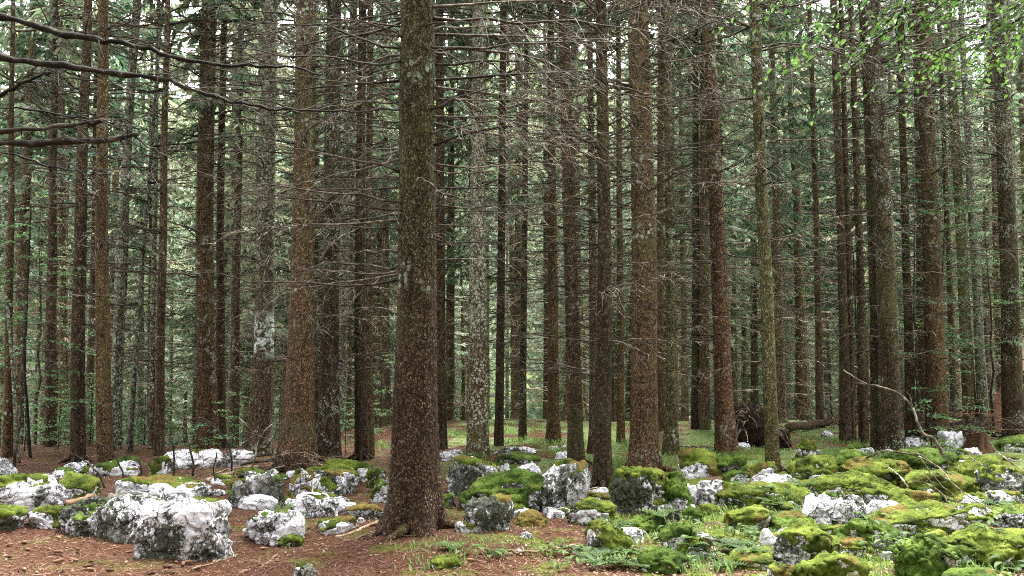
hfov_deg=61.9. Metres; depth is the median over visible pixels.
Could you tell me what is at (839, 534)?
boulder
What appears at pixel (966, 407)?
beech sapling
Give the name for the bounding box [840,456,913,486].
boulder
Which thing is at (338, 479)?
boulder
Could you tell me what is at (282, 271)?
spruce tree
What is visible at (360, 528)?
fallen stick
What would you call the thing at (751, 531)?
leafy herb
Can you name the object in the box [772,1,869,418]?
spruce tree
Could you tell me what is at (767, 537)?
boulder
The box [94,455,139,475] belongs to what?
boulder
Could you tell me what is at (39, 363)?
beech sapling
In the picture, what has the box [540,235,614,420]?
spruce tree
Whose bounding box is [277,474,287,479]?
boulder
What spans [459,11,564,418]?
spruce tree
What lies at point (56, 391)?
beech sapling
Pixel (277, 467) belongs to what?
brush pile
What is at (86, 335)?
spruce tree
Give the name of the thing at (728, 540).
leafy herb
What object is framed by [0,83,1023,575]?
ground
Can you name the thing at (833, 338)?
spruce tree
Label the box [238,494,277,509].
boulder
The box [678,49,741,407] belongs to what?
spruce tree
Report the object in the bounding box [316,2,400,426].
spruce tree
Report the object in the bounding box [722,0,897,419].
spruce tree
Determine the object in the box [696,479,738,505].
boulder
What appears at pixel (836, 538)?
boulder
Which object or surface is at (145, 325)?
spruce tree
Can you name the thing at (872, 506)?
boulder
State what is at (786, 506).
boulder
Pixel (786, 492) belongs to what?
leafy herb
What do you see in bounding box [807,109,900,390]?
spruce tree
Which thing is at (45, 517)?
boulder
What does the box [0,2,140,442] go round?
spruce tree
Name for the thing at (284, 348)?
spruce tree
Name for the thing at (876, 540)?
leafy herb
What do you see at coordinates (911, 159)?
spruce tree
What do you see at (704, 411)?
spruce tree
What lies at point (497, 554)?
leafy herb
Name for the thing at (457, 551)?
leafy herb
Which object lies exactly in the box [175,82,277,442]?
spruce tree
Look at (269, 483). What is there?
boulder
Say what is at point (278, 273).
spruce tree
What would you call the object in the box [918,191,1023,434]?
beech sapling
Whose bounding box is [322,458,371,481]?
boulder
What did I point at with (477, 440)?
spruce tree
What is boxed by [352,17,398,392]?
spruce tree
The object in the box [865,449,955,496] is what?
fallen branch
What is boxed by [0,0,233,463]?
spruce tree
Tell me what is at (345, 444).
beech sapling
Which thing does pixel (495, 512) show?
boulder
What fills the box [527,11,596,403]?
spruce tree
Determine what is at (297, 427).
spruce tree
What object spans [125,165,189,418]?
spruce tree
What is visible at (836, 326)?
spruce tree
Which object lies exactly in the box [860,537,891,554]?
leafy herb
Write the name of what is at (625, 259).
spruce tree
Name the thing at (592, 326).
spruce tree
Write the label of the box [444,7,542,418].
spruce tree
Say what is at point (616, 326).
spruce tree
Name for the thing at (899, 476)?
dry twig
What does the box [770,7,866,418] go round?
spruce tree
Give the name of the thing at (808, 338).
spruce tree
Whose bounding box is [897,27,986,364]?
spruce tree
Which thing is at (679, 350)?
spruce tree
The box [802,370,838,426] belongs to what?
beech sapling
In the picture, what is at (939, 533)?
boulder
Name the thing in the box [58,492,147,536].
boulder
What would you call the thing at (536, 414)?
woods
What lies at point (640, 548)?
leafy herb
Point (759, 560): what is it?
boulder
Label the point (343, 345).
spruce tree
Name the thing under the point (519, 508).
boulder
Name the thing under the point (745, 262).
spruce tree
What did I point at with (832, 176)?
spruce tree
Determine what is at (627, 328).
spruce tree
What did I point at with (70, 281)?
spruce tree
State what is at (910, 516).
boulder
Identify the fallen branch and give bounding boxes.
[843,369,946,457]
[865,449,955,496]
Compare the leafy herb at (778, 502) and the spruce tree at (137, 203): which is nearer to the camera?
the leafy herb at (778, 502)
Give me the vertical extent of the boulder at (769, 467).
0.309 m
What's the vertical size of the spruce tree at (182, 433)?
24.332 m
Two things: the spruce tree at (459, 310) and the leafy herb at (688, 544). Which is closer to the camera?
the leafy herb at (688, 544)
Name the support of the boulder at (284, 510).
on the ground at (316, 555)
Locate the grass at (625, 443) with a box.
[235,419,1020,575]
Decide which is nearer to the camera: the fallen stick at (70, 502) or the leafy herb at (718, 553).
the leafy herb at (718, 553)
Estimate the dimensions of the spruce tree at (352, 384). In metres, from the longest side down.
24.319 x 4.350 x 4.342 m
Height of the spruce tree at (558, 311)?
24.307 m
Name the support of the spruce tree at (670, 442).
on the ground at (316, 555)
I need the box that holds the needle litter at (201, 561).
[0,435,750,575]
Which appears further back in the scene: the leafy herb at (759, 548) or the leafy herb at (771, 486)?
the leafy herb at (771, 486)
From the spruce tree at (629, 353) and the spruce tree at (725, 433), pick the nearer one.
the spruce tree at (725, 433)
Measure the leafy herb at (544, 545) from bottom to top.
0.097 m
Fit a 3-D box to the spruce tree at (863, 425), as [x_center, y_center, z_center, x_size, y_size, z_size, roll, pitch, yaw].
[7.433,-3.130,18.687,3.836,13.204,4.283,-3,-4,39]
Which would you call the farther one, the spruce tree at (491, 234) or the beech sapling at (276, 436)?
the spruce tree at (491, 234)
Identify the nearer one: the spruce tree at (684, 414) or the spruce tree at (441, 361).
the spruce tree at (441, 361)
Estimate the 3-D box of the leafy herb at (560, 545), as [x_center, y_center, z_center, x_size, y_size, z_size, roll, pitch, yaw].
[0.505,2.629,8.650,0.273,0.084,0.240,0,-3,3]
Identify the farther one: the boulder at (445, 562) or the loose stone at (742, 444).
the loose stone at (742, 444)
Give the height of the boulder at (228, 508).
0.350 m
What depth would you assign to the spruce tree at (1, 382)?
42.33 m
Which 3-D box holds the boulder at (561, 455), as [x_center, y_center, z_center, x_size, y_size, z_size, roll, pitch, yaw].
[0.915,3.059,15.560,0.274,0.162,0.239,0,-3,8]
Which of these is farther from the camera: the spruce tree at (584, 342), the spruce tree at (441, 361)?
the spruce tree at (584, 342)
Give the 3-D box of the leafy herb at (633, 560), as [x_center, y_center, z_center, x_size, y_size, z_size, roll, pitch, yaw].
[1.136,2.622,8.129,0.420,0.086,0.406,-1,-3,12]
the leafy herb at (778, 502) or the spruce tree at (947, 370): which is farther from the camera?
the spruce tree at (947, 370)
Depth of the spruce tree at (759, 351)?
41.77 m
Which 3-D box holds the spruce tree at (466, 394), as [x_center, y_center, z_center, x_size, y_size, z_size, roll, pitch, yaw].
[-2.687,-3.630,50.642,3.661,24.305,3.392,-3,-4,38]
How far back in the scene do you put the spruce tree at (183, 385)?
57.64 m
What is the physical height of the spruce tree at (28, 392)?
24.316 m
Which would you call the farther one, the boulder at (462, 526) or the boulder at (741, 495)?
the boulder at (741, 495)
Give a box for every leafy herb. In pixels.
[416,542,435,550]
[434,540,467,550]
[453,542,479,556]
[471,540,507,557]
[485,548,506,555]
[535,542,561,552]
[548,556,570,568]
[552,541,572,551]
[553,540,583,554]
[565,552,589,562]
[572,546,607,558]
[576,551,629,567]
[590,547,631,558]
[600,516,628,529]
[600,545,639,554]
[602,556,636,567]
[612,519,632,529]
[612,545,639,560]
[612,558,649,568]
[618,520,633,527]
[629,547,646,550]
[632,508,678,517]
[674,538,709,546]
[679,530,717,539]
[682,515,701,524]
[685,555,698,567]
[686,543,707,549]
[691,549,726,561]
[708,556,751,568]
[713,540,756,548]
[714,537,762,547]
[719,523,747,535]
[734,544,764,552]
[741,524,778,534]
[744,527,759,539]
[749,483,775,487]
[749,546,771,551]
[756,495,791,501]
[761,501,784,504]
[775,488,793,496]
[782,478,817,486]
[852,511,888,524]
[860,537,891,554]
[871,532,901,546]
[881,531,912,543]
[960,556,977,567]
[975,520,1005,530]
[981,499,1013,506]
[988,555,1023,571]
[991,562,1023,571]
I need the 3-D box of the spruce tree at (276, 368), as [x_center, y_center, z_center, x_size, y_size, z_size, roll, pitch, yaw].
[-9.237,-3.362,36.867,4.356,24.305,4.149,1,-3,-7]
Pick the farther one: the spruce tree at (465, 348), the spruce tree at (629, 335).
the spruce tree at (465, 348)
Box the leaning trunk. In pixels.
[982,338,1023,431]
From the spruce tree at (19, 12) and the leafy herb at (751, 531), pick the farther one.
the spruce tree at (19, 12)
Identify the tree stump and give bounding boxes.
[961,433,995,453]
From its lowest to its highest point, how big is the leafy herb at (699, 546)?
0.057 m
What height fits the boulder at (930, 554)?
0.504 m
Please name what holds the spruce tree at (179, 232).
on the ground at (316, 555)
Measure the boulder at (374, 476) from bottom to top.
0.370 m
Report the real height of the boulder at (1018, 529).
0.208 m
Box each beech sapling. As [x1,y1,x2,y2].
[0,190,112,444]
[0,216,119,467]
[0,385,45,451]
[0,418,14,446]
[1,412,42,443]
[13,401,52,446]
[20,410,62,438]
[30,386,94,430]
[31,386,69,449]
[37,407,69,443]
[49,369,129,446]
[51,378,95,430]
[57,394,95,432]
[57,407,86,441]
[65,392,95,443]
[86,399,123,437]
[122,387,174,444]
[134,410,148,444]
[178,429,195,447]
[180,424,212,447]
[188,401,236,447]
[190,369,251,447]
[227,408,273,446]
[227,418,243,446]
[273,393,281,441]
[340,354,394,432]
[340,402,351,429]
[340,413,354,454]
[348,397,384,434]
[353,403,385,431]
[461,377,509,416]
[615,386,629,416]
[773,159,957,423]
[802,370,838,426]
[832,174,996,436]
[867,167,1022,354]
[902,387,971,453]
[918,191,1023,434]
[926,370,996,432]
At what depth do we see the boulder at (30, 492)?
10.53 m
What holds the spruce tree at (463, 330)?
on the ground at (316, 555)
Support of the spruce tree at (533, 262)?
on the ground at (316, 555)
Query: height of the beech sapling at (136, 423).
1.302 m
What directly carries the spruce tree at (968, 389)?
on the ground at (316, 555)
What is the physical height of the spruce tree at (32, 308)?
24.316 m
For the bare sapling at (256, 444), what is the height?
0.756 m
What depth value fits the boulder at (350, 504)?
10.90 m
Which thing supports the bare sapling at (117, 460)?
on the ground at (316, 555)
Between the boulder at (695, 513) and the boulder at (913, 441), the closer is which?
the boulder at (695, 513)
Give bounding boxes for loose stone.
[738,442,749,448]
[820,431,832,436]
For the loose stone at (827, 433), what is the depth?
18.91 m
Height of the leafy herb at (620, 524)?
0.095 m
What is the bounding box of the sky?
[0,0,1016,98]
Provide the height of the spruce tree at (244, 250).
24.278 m
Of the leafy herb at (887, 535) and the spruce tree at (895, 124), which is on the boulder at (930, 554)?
the leafy herb at (887, 535)
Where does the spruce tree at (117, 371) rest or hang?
on the ground at (316, 555)
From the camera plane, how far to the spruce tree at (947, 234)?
23.98 m
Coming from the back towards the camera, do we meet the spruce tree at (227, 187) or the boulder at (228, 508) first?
the spruce tree at (227, 187)
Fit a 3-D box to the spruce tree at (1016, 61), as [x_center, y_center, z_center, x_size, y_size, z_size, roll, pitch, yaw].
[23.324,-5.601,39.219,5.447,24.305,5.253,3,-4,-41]
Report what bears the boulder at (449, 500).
on the ground at (316, 555)
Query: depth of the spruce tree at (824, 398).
29.36 m
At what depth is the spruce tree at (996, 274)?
23.82 m
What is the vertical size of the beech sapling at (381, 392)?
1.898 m
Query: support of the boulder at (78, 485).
on the ground at (316, 555)
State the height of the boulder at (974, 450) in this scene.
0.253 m
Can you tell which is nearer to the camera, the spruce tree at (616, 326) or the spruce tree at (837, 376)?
the spruce tree at (616, 326)
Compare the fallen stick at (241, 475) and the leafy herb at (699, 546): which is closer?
the leafy herb at (699, 546)
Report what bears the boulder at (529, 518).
on the ground at (316, 555)
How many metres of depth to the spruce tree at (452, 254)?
25.73 m
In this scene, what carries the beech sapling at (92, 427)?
on the ground at (316, 555)
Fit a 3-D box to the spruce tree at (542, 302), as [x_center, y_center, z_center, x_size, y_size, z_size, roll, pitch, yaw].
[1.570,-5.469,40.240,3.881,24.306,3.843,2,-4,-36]
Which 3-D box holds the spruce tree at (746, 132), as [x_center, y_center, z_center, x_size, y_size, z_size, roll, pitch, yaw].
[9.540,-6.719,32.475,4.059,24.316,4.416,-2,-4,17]
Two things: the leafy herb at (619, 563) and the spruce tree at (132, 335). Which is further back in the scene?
the spruce tree at (132, 335)
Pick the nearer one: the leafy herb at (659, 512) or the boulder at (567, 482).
the leafy herb at (659, 512)
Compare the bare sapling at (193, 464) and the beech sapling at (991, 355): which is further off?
the beech sapling at (991, 355)
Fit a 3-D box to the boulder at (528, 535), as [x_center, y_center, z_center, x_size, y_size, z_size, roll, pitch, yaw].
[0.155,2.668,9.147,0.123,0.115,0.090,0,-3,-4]
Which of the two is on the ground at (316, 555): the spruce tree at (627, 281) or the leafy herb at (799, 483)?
the spruce tree at (627, 281)
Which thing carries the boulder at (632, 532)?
on the ground at (316, 555)
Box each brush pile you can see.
[171,445,344,477]
[796,400,964,429]
[856,402,1023,441]
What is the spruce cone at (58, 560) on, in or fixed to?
on the ground at (316, 555)
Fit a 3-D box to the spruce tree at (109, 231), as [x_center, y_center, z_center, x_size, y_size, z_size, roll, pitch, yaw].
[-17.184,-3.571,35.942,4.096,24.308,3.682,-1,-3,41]
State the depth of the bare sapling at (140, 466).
12.86 m
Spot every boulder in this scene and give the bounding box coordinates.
[0,456,17,475]
[0,473,67,512]
[0,503,28,529]
[27,505,63,528]
[51,466,75,478]
[58,471,101,498]
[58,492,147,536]
[63,461,92,474]
[93,492,186,543]
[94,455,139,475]
[114,474,213,499]
[116,466,139,475]
[130,497,233,561]
[148,455,172,474]
[164,448,222,469]
[186,495,231,515]
[210,473,238,485]
[213,489,227,495]
[222,449,253,466]
[228,469,282,506]
[234,467,255,475]
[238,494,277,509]
[243,510,304,546]
[244,469,265,478]
[275,509,291,512]
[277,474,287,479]
[278,533,303,547]
[281,497,295,508]
[284,463,359,498]
[286,468,303,478]
[294,491,346,517]
[294,559,315,575]
[316,515,356,533]
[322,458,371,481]
[327,492,349,501]
[344,502,382,518]
[346,502,355,507]
[357,518,364,522]
[365,468,388,487]
[370,482,388,502]
[430,554,461,569]
[439,449,461,460]
[443,493,456,507]
[446,454,498,495]
[454,519,476,531]
[458,468,545,510]
[464,493,514,531]
[494,445,535,454]
[494,451,540,464]
[500,462,517,470]
[513,502,527,517]
[513,509,546,526]
[517,461,541,474]
[521,532,531,538]
[538,458,590,511]
[543,506,569,515]
[546,509,564,518]
[556,451,566,458]
[566,497,620,525]
[584,518,632,552]
[587,491,609,500]
[588,486,608,492]
[608,465,665,513]
[617,526,645,542]
[627,513,666,533]
[637,546,688,574]
[657,504,679,521]
[658,520,695,549]
[662,470,695,512]
[675,537,720,558]
[677,447,723,478]
[682,506,704,521]
[687,484,698,504]
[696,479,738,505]
[698,530,725,543]
[700,503,720,514]
[716,451,746,473]
[720,481,813,508]
[722,469,750,482]
[722,504,770,531]
[723,548,775,570]
[739,461,777,476]
[751,473,794,482]
[760,528,775,544]
[762,501,793,511]
[766,562,796,575]
[767,510,809,529]
[772,518,844,564]
[787,454,837,479]
[794,551,872,575]
[795,439,820,457]
[800,469,898,497]
[802,491,866,524]
[817,523,841,534]
[831,535,845,540]
[833,517,901,549]
[835,448,868,471]
[835,533,847,536]
[839,536,873,555]
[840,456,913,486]
[844,443,867,453]
[860,487,914,503]
[866,447,873,453]
[866,500,897,514]
[867,499,977,536]
[878,545,895,559]
[880,447,956,470]
[892,533,964,575]
[895,488,948,502]
[899,469,981,496]
[906,436,927,446]
[916,486,934,492]
[916,527,936,533]
[924,529,947,537]
[933,439,949,448]
[937,429,965,448]
[940,524,1023,568]
[941,567,996,575]
[942,447,970,455]
[947,454,1004,478]
[949,491,988,505]
[953,503,996,522]
[965,447,981,454]
[974,464,1023,494]
[983,489,1023,504]
[987,507,1023,528]
[990,434,1023,452]
[993,507,1002,512]
[1002,456,1020,460]
[1002,527,1023,532]
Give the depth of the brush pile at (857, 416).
20.69 m
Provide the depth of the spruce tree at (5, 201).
41.30 m
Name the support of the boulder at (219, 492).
on the ground at (316, 555)
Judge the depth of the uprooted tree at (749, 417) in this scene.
17.31 m
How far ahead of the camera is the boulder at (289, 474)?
13.07 m
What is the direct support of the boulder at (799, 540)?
on the ground at (316, 555)
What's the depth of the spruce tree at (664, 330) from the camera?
31.31 m
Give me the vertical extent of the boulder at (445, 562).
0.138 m
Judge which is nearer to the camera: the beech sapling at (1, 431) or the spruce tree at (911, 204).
the beech sapling at (1, 431)
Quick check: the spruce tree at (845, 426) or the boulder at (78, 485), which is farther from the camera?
the spruce tree at (845, 426)
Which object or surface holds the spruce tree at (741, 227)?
on the ground at (316, 555)
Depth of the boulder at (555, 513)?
10.48 m
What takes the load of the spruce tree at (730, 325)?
on the ground at (316, 555)
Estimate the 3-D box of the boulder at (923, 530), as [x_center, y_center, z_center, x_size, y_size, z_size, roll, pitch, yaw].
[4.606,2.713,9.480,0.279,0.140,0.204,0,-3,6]
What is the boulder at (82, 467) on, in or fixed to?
on the ground at (316, 555)
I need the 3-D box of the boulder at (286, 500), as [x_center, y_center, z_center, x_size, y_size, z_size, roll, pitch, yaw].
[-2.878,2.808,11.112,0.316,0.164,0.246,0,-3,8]
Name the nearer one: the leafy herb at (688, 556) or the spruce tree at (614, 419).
the leafy herb at (688, 556)
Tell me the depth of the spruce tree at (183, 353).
42.62 m
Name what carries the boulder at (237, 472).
on the ground at (316, 555)
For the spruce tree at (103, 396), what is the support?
on the ground at (316, 555)
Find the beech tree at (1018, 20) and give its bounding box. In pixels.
[712,0,1023,132]
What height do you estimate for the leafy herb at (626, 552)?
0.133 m
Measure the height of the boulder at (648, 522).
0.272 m
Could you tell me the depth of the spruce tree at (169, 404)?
42.04 m
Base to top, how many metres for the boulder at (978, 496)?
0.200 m
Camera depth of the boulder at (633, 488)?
10.69 m
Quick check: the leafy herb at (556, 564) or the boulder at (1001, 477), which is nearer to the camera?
the leafy herb at (556, 564)
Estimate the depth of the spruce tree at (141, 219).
31.13 m
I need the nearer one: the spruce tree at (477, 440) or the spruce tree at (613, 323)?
the spruce tree at (477, 440)
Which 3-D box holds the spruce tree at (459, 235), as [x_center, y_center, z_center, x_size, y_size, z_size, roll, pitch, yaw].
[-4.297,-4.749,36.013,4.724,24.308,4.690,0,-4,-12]
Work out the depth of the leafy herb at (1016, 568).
8.18 m
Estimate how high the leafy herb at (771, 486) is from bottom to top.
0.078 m
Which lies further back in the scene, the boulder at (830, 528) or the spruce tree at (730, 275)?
the spruce tree at (730, 275)
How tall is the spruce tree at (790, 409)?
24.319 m
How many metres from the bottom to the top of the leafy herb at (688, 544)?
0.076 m
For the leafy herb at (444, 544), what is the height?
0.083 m
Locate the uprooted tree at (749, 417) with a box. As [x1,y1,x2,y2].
[734,377,869,449]
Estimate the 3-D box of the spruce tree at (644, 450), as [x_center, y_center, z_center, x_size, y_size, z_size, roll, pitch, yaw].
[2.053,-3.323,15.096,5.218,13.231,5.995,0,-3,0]
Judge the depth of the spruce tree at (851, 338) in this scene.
18.27 m
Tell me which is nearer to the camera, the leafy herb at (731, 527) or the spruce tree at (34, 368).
the leafy herb at (731, 527)
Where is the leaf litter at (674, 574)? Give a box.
[1,454,1023,575]
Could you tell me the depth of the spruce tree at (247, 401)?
41.84 m
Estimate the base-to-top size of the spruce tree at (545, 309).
24.316 m
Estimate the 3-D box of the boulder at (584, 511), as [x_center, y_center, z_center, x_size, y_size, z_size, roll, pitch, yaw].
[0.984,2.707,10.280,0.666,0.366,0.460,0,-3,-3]
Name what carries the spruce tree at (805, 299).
on the ground at (316, 555)
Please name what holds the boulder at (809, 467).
on the ground at (316, 555)
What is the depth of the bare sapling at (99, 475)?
12.26 m
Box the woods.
[0,20,1022,445]
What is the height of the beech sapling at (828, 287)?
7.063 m
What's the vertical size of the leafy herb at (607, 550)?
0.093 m
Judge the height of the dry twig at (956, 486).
0.590 m
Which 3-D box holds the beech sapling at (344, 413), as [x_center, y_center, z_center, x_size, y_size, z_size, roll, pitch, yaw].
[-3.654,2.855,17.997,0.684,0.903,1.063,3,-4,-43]
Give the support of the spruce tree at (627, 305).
on the ground at (316, 555)
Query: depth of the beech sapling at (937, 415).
15.74 m
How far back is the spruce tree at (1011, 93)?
21.65 m
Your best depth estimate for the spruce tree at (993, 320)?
42.80 m
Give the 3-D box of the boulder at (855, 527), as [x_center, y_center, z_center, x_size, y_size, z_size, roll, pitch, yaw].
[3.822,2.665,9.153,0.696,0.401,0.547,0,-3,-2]
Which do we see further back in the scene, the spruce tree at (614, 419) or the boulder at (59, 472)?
the spruce tree at (614, 419)
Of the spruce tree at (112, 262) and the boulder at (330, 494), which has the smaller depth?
the boulder at (330, 494)
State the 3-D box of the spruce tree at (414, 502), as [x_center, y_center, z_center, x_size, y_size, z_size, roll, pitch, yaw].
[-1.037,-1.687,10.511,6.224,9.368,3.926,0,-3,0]
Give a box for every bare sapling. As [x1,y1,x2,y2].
[0,184,20,462]
[23,204,31,457]
[71,453,105,487]
[97,442,124,478]
[134,457,141,476]
[164,405,217,475]
[168,432,191,475]
[183,418,232,471]
[213,452,216,480]
[239,417,274,468]
[247,416,277,464]
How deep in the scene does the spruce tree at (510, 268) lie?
32.02 m
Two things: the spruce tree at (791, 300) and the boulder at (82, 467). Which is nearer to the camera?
the boulder at (82, 467)
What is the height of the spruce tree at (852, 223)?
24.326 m
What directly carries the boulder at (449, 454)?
on the ground at (316, 555)
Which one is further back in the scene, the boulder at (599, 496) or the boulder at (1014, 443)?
the boulder at (1014, 443)
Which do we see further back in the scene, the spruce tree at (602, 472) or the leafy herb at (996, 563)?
the spruce tree at (602, 472)
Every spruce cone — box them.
[53,559,65,562]
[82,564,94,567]
[184,560,193,563]
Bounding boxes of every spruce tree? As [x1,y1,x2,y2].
[0,0,71,444]
[0,0,74,433]
[0,0,113,444]
[0,0,125,444]
[0,0,139,457]
[0,0,161,446]
[0,0,182,443]
[0,0,188,466]
[0,0,225,449]
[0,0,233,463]
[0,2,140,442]
[0,3,34,408]
[0,6,372,207]
[0,7,117,444]
[0,11,132,427]
[0,160,41,422]
[0,171,57,442]
[1,8,91,443]
[7,1,281,452]
[14,244,39,444]
[20,0,261,455]
[26,248,68,437]
[30,116,124,444]
[33,161,73,434]
[37,0,253,448]
[43,1,189,443]
[68,1,176,440]
[69,0,145,436]
[69,182,91,439]
[85,14,194,445]
[85,105,166,432]
[85,195,146,435]
[85,202,147,444]
[87,0,216,444]
[94,0,325,449]
[109,0,215,441]
[117,104,146,428]
[122,0,317,448]
[122,67,191,444]
[123,180,186,431]
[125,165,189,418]
[128,118,191,440]
[128,148,193,444]
[134,0,395,454]
[137,0,326,448]
[144,112,240,445]
[146,169,226,445]
[147,1,294,445]
[150,0,698,542]
[165,13,192,445]
[165,21,244,447]
[165,161,192,443]
[165,168,251,433]
[165,229,242,439]
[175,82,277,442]
[176,0,477,472]
[179,0,504,460]
[186,4,321,440]
[186,103,281,445]
[193,72,282,436]
[214,49,288,436]
[215,155,281,425]
[226,243,279,442]
[227,243,320,425]
[240,9,292,421]
[242,0,493,460]
[242,161,321,440]
[244,154,289,431]
[245,5,381,436]
[247,0,469,456]
[247,6,295,432]
[250,6,354,439]
[251,143,283,425]
[257,0,400,431]
[274,20,378,392]
[274,76,323,355]
[284,101,393,430]
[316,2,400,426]
[318,5,396,419]
[319,15,365,429]
[319,94,394,412]
[320,0,454,425]
[342,0,547,448]
[351,5,398,426]
[352,13,468,387]
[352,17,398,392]
[352,79,397,416]
[352,80,395,428]
[367,0,595,455]
[374,6,518,419]
[376,45,461,389]
[389,146,398,406]
[389,175,468,402]
[389,254,396,409]
[391,251,489,406]
[393,0,587,445]
[397,0,537,419]
[435,0,666,466]
[435,2,597,439]
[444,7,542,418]
[445,6,508,408]
[445,51,507,419]
[445,151,468,416]
[445,155,466,413]
[446,244,463,419]
[455,220,490,419]
[455,287,495,413]
[456,14,560,413]
[459,0,747,487]
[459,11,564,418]
[481,0,800,471]
[486,0,743,441]
[489,1,629,442]
[489,19,564,417]
[491,0,708,453]
[492,6,611,419]
[508,33,584,404]
[514,2,680,421]
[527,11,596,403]
[527,37,629,419]
[527,50,616,403]
[527,123,587,390]
[527,146,588,387]
[528,36,597,401]
[528,36,629,420]
[539,256,588,385]
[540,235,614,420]
[558,43,631,406]
[558,287,586,419]
[560,0,791,455]
[562,52,631,414]
[577,0,749,430]
[578,0,929,472]
[581,44,687,420]
[581,204,588,402]
[582,146,630,417]
[606,0,876,453]
[610,0,798,429]
[610,9,755,420]
[611,193,631,412]
[612,82,629,420]
[612,118,631,404]
[613,80,709,414]
[614,31,710,420]
[614,34,691,390]
[614,107,710,399]
[622,0,773,429]
[623,60,630,399]
[624,34,711,357]
[630,9,755,405]
[631,25,729,410]
[653,0,803,419]
[656,15,759,390]
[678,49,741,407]
[678,158,746,389]
[678,261,740,414]
[709,48,812,406]
[709,210,748,412]
[711,4,761,397]
[713,34,773,406]
[713,40,758,401]
[716,0,958,441]
[717,0,863,420]
[721,0,852,422]
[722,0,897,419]
[723,0,811,394]
[723,5,773,404]
[726,0,835,419]
[726,54,828,390]
[730,75,814,406]
[730,172,761,401]
[730,190,809,404]
[742,44,810,410]
[744,0,948,443]
[750,162,814,372]
[752,32,855,420]
[754,4,868,416]
[758,113,814,381]
[759,30,835,419]
[769,0,1023,452]
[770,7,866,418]
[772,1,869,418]
[773,0,948,442]
[782,1,998,450]
[792,0,901,411]
[793,30,814,414]
[793,180,833,404]
[800,0,1023,440]
[801,2,899,400]
[805,0,940,395]
[805,7,912,411]
[806,100,869,397]
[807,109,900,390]
[807,176,869,410]
[811,0,1000,437]
[811,293,869,401]
[828,0,949,399]
[829,0,1014,419]
[831,288,869,413]
[832,109,855,414]
[834,6,915,403]
[847,0,941,393]
[849,5,951,418]
[853,5,869,383]
[858,0,1023,417]
[865,201,988,386]
[891,0,961,344]
[891,3,1023,421]
[891,10,989,392]
[893,100,991,407]
[895,0,1023,435]
[896,106,969,306]
[897,1,1023,420]
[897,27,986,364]
[908,26,993,417]
[911,29,992,384]
[912,0,1023,400]
[914,0,1022,407]
[915,27,972,396]
[936,14,992,391]
[940,0,1023,394]
[955,71,994,396]
[956,9,1023,398]
[961,0,1023,336]
[970,32,1023,384]
[973,7,1023,339]
[979,70,1023,337]
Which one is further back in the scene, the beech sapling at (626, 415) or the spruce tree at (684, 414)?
the spruce tree at (684, 414)
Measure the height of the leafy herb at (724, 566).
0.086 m
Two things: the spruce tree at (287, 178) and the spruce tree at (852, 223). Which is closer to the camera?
the spruce tree at (287, 178)
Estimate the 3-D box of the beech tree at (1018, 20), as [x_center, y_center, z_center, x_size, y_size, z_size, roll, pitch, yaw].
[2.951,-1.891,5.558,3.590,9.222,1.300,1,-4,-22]
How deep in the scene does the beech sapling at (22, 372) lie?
13.99 m
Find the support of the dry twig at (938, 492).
on the ground at (316, 555)
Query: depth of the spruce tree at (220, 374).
17.60 m
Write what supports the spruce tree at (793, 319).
on the ground at (316, 555)
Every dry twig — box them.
[885,465,908,487]
[900,481,948,503]
[919,456,998,512]
[923,469,992,508]
[968,452,987,466]
[992,445,1023,470]
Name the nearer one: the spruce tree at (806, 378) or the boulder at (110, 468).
the boulder at (110, 468)
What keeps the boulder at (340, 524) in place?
on the ground at (316, 555)
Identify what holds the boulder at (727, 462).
on the ground at (316, 555)
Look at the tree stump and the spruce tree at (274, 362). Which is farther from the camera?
the spruce tree at (274, 362)
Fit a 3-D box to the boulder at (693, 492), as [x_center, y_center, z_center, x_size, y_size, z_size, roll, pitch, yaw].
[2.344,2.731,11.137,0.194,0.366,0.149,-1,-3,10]
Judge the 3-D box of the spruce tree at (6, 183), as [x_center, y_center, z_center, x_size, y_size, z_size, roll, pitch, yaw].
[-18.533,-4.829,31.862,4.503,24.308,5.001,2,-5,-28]
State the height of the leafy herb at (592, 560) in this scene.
0.108 m
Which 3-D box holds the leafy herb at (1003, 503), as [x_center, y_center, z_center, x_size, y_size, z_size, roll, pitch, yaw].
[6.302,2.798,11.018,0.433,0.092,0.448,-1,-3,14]
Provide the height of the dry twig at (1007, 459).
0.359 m
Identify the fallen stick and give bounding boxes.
[64,493,96,505]
[192,554,237,569]
[202,471,234,482]
[237,468,282,477]
[335,520,378,537]
[341,531,372,542]
[471,544,577,554]
[679,445,713,447]
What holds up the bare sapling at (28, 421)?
on the ground at (316, 555)
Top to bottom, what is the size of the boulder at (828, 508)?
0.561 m
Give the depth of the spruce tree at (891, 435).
16.58 m
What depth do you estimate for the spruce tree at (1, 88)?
39.49 m
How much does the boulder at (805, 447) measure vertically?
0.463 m
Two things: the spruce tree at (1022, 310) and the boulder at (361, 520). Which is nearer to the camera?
the boulder at (361, 520)
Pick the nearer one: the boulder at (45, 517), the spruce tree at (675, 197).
the boulder at (45, 517)
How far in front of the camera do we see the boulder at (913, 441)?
17.63 m
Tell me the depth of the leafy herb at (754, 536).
9.38 m
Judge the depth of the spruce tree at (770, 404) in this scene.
14.08 m
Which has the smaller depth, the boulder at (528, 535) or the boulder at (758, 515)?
the boulder at (528, 535)
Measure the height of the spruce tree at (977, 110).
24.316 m
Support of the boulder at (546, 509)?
on the ground at (316, 555)
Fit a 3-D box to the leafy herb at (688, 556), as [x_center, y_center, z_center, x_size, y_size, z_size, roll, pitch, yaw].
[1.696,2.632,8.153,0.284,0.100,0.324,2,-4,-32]
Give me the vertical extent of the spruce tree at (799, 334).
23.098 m
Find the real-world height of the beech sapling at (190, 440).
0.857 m

